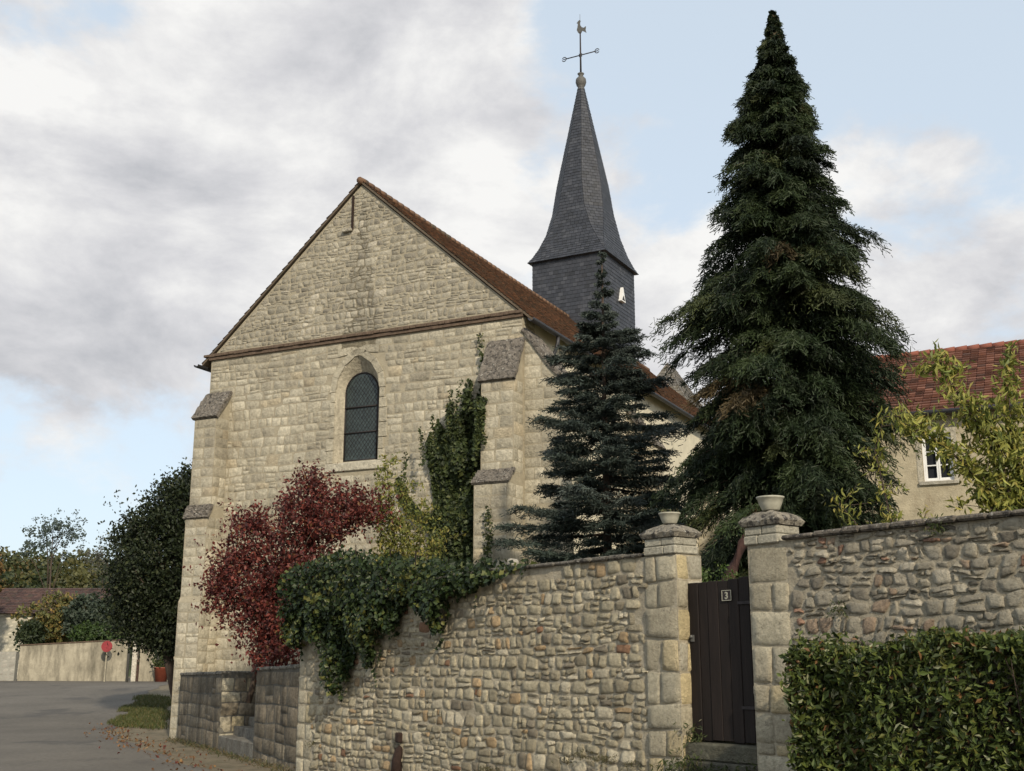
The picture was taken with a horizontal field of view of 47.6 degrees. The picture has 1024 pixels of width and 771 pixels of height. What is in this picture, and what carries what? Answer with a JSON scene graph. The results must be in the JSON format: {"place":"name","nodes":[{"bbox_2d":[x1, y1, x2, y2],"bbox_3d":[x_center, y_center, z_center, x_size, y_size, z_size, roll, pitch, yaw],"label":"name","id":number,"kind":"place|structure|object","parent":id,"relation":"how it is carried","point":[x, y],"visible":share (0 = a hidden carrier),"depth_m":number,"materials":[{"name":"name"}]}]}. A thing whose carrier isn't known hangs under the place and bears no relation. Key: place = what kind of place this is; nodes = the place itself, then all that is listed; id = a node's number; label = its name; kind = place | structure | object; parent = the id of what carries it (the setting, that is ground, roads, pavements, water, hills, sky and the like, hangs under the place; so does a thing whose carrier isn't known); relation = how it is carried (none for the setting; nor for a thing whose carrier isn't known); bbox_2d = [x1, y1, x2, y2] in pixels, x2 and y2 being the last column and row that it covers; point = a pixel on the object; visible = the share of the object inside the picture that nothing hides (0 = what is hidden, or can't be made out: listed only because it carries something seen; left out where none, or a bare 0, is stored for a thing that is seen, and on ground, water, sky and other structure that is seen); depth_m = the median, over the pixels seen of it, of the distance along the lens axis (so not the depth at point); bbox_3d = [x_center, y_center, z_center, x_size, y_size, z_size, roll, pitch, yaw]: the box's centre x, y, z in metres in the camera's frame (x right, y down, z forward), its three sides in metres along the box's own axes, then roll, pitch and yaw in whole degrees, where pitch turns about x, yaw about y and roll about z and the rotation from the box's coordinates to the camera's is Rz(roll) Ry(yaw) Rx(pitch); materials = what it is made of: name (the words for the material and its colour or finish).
{"place":"outdoors","nodes":[
{"label":"outdoors","id":0,"kind":"place"},
{"bbox_2d":[0,679,209,770],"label":"road","id":1,"kind":"structure","parent":0,"point":[45,725],"depth_m":36.11,"materials":[{"name":"grey asphalt"}]},
{"bbox_2d":[150,651,166,681],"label":"planter","id":2,"kind":"object","parent":1,"relation":"on","point":[160,673],"visible":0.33,"depth_m":65.02,"materials":[{"name":"orange ceramic"}]},
{"bbox_2d":[128,645,139,676],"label":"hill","id":3,"kind":"structure","parent":0,"point":[130,665],"depth_m":103.40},
{"bbox_2d":[17,508,88,587],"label":"tall tree","id":4,"kind":"object","parent":3,"relation":"on","point":[58,526],"visible":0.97,"depth_m":99.65,"materials":[{"name":"green plant"}]},
{"bbox_2d":[0,542,150,587],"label":"woodland","id":5,"kind":"object","parent":3,"relation":"on","point":[20,572],"visible":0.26,"depth_m":126.22,"materials":[{"name":"green plant"}]},
{"bbox_2d":[77,530,122,587],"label":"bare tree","id":6,"kind":"object","parent":3,"relation":"on","point":[98,555],"visible":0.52,"depth_m":99.22,"materials":[{"name":"green plant"}]},
{"bbox_2d":[107,677,280,770],"bbox_3d":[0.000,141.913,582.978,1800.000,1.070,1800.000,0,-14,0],"label":"ground","id":7,"kind":"structure","parent":0,"point":[224,763],"depth_m":27.07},
{"bbox_2d":[0,547,6,591],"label":"autumn tree","id":8,"kind":"object","parent":7,"relation":"on","point":[2,570],"visible":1,"depth_m":71.84,"materials":[{"name":"green plant"}]},
{"bbox_2d":[0,652,18,680],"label":"field wall","id":9,"kind":"structure","parent":7,"relation":"on","point":[8,665],"depth_m":66.91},
{"bbox_2d":[9,617,49,651],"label":"bush","id":10,"kind":"object","parent":7,"relation":"on","point":[30,632],"visible":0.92,"depth_m":70.09,"materials":[{"name":"green plant"}]},
{"bbox_2d":[10,589,91,642],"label":"brown bush","id":11,"kind":"object","parent":7,"relation":"on","point":[53,621],"visible":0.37,"depth_m":72.10,"materials":[{"name":"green plant"}]},
{"bbox_2d":[0,588,110,676],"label":"house","id":12,"kind":"structure","parent":7,"relation":"on","point":[11,599],"depth_m":77.74,"materials":[{"name":"stone"}]},
{"bbox_2d":[17,640,127,680],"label":"wall","id":13,"kind":"structure","parent":7,"relation":"on","point":[75,661],"depth_m":66.45,"materials":[{"name":"concrete"}]},
{"bbox_2d":[59,591,116,641],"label":"grey bush","id":14,"kind":"object","parent":7,"relation":"on","point":[80,614],"visible":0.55,"depth_m":70.17,"materials":[{"name":"green plant"}]},
{"bbox_2d":[66,620,123,641],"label":"green bush","id":15,"kind":"object","parent":7,"relation":"on","point":[84,632],"visible":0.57,"depth_m":68.69,"materials":[{"name":"green plant"}]},
{"bbox_2d":[101,641,111,681],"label":"road sign","id":16,"kind":"object","parent":7,"relation":"on","point":[105,647],"visible":0.9,"depth_m":65.52,"materials":[{"name":"red metal"}]},
{"bbox_2d":[126,620,131,681],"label":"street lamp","id":17,"kind":"object","parent":7,"relation":"on","point":[127,669],"depth_m":64.58,"materials":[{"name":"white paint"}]},
{"bbox_2d":[130,643,139,680],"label":"gate post","id":18,"kind":"object","parent":7,"relation":"on","point":[135,670],"visible":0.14,"depth_m":65.82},
{"bbox_2d":[84,457,192,699],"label":"dark tree","id":19,"kind":"object","parent":7,"relation":"on","point":[148,603],"visible":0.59,"depth_m":42.57,"materials":[{"name":"green plant"}]},
{"bbox_2d":[107,694,171,729],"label":"grass","id":20,"kind":"structure","parent":7,"relation":"on","point":[148,712],"depth_m":41.79,"materials":[{"name":"green plant"}]},
{"bbox_2d":[138,643,174,680],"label":"wall","id":21,"kind":"structure","parent":7,"relation":"on","point":[146,672],"depth_m":65.95,"materials":[{"name":"stone"}]},
{"bbox_2d":[84,723,249,770],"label":"fallen leaves","id":22,"kind":"object","parent":7,"relation":"on","point":[160,746],"visible":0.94,"depth_m":28.00,"materials":[{"name":"brown plant"}]},
{"bbox_2d":[161,736,294,770],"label":"edge weeds","id":23,"kind":"object","parent":7,"relation":"on","point":[202,747],"visible":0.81,"depth_m":25.17,"materials":[{"name":"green plant"}]},
{"bbox_2d":[360,451,467,581],"bbox_3d":[-2.373,4.231,26.699,2.260,5.490,1.723,-6,-15,24],"label":"yellow shrub","id":24,"kind":"object","parent":7,"relation":"on","point":[389,543],"visible":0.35,"depth_m":26.92,"materials":[{"name":"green plant"}]},
{"bbox_2d":[296,524,702,770],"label":"garden wall","id":25,"kind":"structure","parent":7,"relation":"on","point":[540,667],"depth_m":16.32,"materials":[{"name":"stone"}]},
{"bbox_2d":[391,732,402,770],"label":"iron stump","id":26,"kind":"object","parent":25,"relation":"attached to","point":[396,764],"visible":1,"depth_m":18.60,"materials":[{"name":"brown metal"}]},
{"bbox_2d":[275,544,537,702],"bbox_3d":[-2.035,3.964,19.623,1.469,2.796,7.989,10,-17,-36],"label":"ivy","id":27,"kind":"object","parent":25,"relation":"attached to","point":[359,576],"visible":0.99,"depth_m":19.81,"materials":[{"name":"green plant"}]},
{"bbox_2d":[302,740,640,770],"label":"moss","id":28,"kind":"object","parent":25,"relation":"attached to","point":[577,755],"visible":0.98,"depth_m":15.13,"materials":[{"name":"green plant"}]},
{"bbox_2d":[507,558,518,565],"bbox_3d":[0.014,2.644,17.270,0.200,0.130,0.120,11,-17,-39],"label":"loose stone","id":29,"kind":"object","parent":25,"relation":"on","point":[514,560],"visible":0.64,"depth_m":17.23,"materials":[{"name":"beige stone"}]},
{"bbox_2d":[658,508,680,523],"bbox_3d":[2.022,1.677,14.887,0.286,0.204,0.286,4,-14,-17],"label":"flower bowl","id":30,"kind":"object","parent":25,"relation":"on","point":[670,517],"visible":0.98,"depth_m":14.79,"materials":[{"name":"stone"}]},
{"bbox_2d":[688,576,756,743],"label":"gate","id":31,"kind":"structure","parent":25,"relation":"attached to","point":[723,698],"depth_m":13.85,"materials":[{"name":"wood"}]},
{"bbox_2d":[641,719,757,770],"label":"weeds","id":32,"kind":"object","parent":7,"relation":"on","point":[681,762],"visible":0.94,"depth_m":13.74,"materials":[{"name":"green plant"}]},
{"bbox_2d":[738,509,1023,770],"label":"garden wall","id":33,"kind":"structure","parent":7,"relation":"on","point":[882,581],"depth_m":12.17,"materials":[{"name":"stone"}]},
{"bbox_2d":[756,494,783,511],"bbox_3d":[3.030,1.363,13.606,0.329,0.214,0.329,4,-14,-17],"label":"flower bowl","id":34,"kind":"object","parent":33,"relation":"on","point":[769,502],"visible":0.95,"depth_m":13.49,"materials":[{"name":"stone"}]},
{"bbox_2d":[826,513,952,619],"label":"wall plants","id":35,"kind":"object","parent":33,"relation":"attached to","point":[844,607],"depth_m":11.66,"materials":[{"name":"green plant"}]},
{"bbox_2d":[776,625,1023,770],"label":"hedge","id":36,"kind":"object","parent":7,"relation":"on","point":[912,721],"visible":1,"depth_m":10.47,"materials":[{"name":"green plant"}]},
{"bbox_2d":[218,717,253,760],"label":"steps","id":37,"kind":"structure","parent":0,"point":[239,741],"depth_m":25.78,"materials":[{"name":"grey stone"}]},
{"bbox_2d":[0,0,1023,567],"label":"sky","id":38,"kind":"structure","parent":0,"point":[163,162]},
{"bbox_2d":[714,741,756,744],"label":"courtyard ground","id":39,"kind":"structure","parent":0,"point":[733,742],"depth_m":13.83,"materials":[{"name":"grey stone"}]},
{"bbox_2d":[177,671,255,749],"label":"wall","id":40,"kind":"structure","parent":39,"relation":"on","point":[213,706],"depth_m":27.55,"materials":[{"name":"stone"}]},
{"bbox_2d":[252,664,299,770],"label":"wall","id":41,"kind":"structure","parent":39,"relation":"on","point":[276,718],"depth_m":22.78,"materials":[{"name":"stone"}]},
{"bbox_2d":[183,457,402,702],"bbox_3d":[-4.841,4.255,25.643,4.628,5.371,3.156,0,-14,0],"label":"red shrub","id":42,"kind":"object","parent":39,"relation":"on","point":[260,597],"visible":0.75,"depth_m":25.51,"materials":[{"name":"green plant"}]},
{"bbox_2d":[169,20,734,738],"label":"church","id":43,"kind":"structure","parent":39,"relation":"on","point":[349,344],"depth_m":32.58,"materials":[{"name":"beige stone"}]},
{"bbox_2d":[343,372,378,461],"bbox_3d":[-4.187,0.852,32.216,1.104,2.518,0.078,-7,-15,25],"label":"window","id":44,"kind":"structure","parent":43,"relation":"in","point":[362,391],"depth_m":32.20,"materials":[{"name":"black glass"}]},
{"bbox_2d":[395,333,493,569],"bbox_3d":[-1.798,3.118,29.390,3.493,9.312,1.363,-7,-15,25],"label":"climbing ivy","id":45,"kind":"object","parent":43,"relation":"attached to","point":[453,454],"visible":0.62,"depth_m":29.79,"materials":[{"name":"green plant"}]},
{"bbox_2d":[490,251,704,564],"bbox_3d":[1.692,1.651,22.377,4.215,8.874,4.123,0,-14,0],"label":"blue spruce","id":46,"kind":"object","parent":39,"relation":"on","point":[619,463],"visible":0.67,"depth_m":21.99,"materials":[{"name":"green plant"}]},
{"bbox_2d":[701,562,739,581],"bbox_3d":[2.844,3.464,15.821,1.427,2.078,1.033,0,-14,0],"label":"box bush","id":47,"kind":"object","parent":39,"relation":"on","point":[706,577],"visible":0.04,"depth_m":15.92,"materials":[{"name":"green plant"}]},
{"bbox_2d":[684,741,757,770],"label":"doorstep","id":48,"kind":"object","parent":39,"relation":"on","point":[727,754],"visible":0.66,"depth_m":13.47,"materials":[{"name":"grey stone"}]},
{"bbox_2d":[644,10,921,581],"bbox_3d":[4.605,-0.542,19.681,4.844,12.974,4.825,0,-14,0],"label":"tall conifer","id":49,"kind":"object","parent":39,"relation":"on","point":[779,305],"visible":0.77,"depth_m":19.01,"materials":[{"name":"green plant"}]},
{"bbox_2d":[821,399,932,524],"bbox_3d":[4.761,2.112,14.721,1.323,3.992,0.995,6,-15,-24],"label":"young ash","id":50,"kind":"object","parent":39,"relation":"on","point":[889,516],"visible":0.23,"depth_m":14.95,"materials":[{"name":"green plant"}]},
{"bbox_2d":[843,339,1023,521],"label":"house","id":51,"kind":"structure","parent":39,"relation":"on","point":[929,483],"depth_m":30.85,"materials":[{"name":"beige ceramic"}]},
{"bbox_2d":[915,427,959,485],"bbox_3d":[11.237,1.886,30.666,1.040,1.500,0.285,-7,-15,25],"label":"window","id":52,"kind":"structure","parent":51,"relation":"in","point":[933,473],"depth_m":30.66,"materials":[{"name":"white paint"}]},
{"bbox_2d":[891,338,1023,514],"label":"ash sapling","id":53,"kind":"object","parent":39,"relation":"on","point":[1006,450],"visible":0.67,"depth_m":14.69,"materials":[{"name":"green plant"}]}
]}

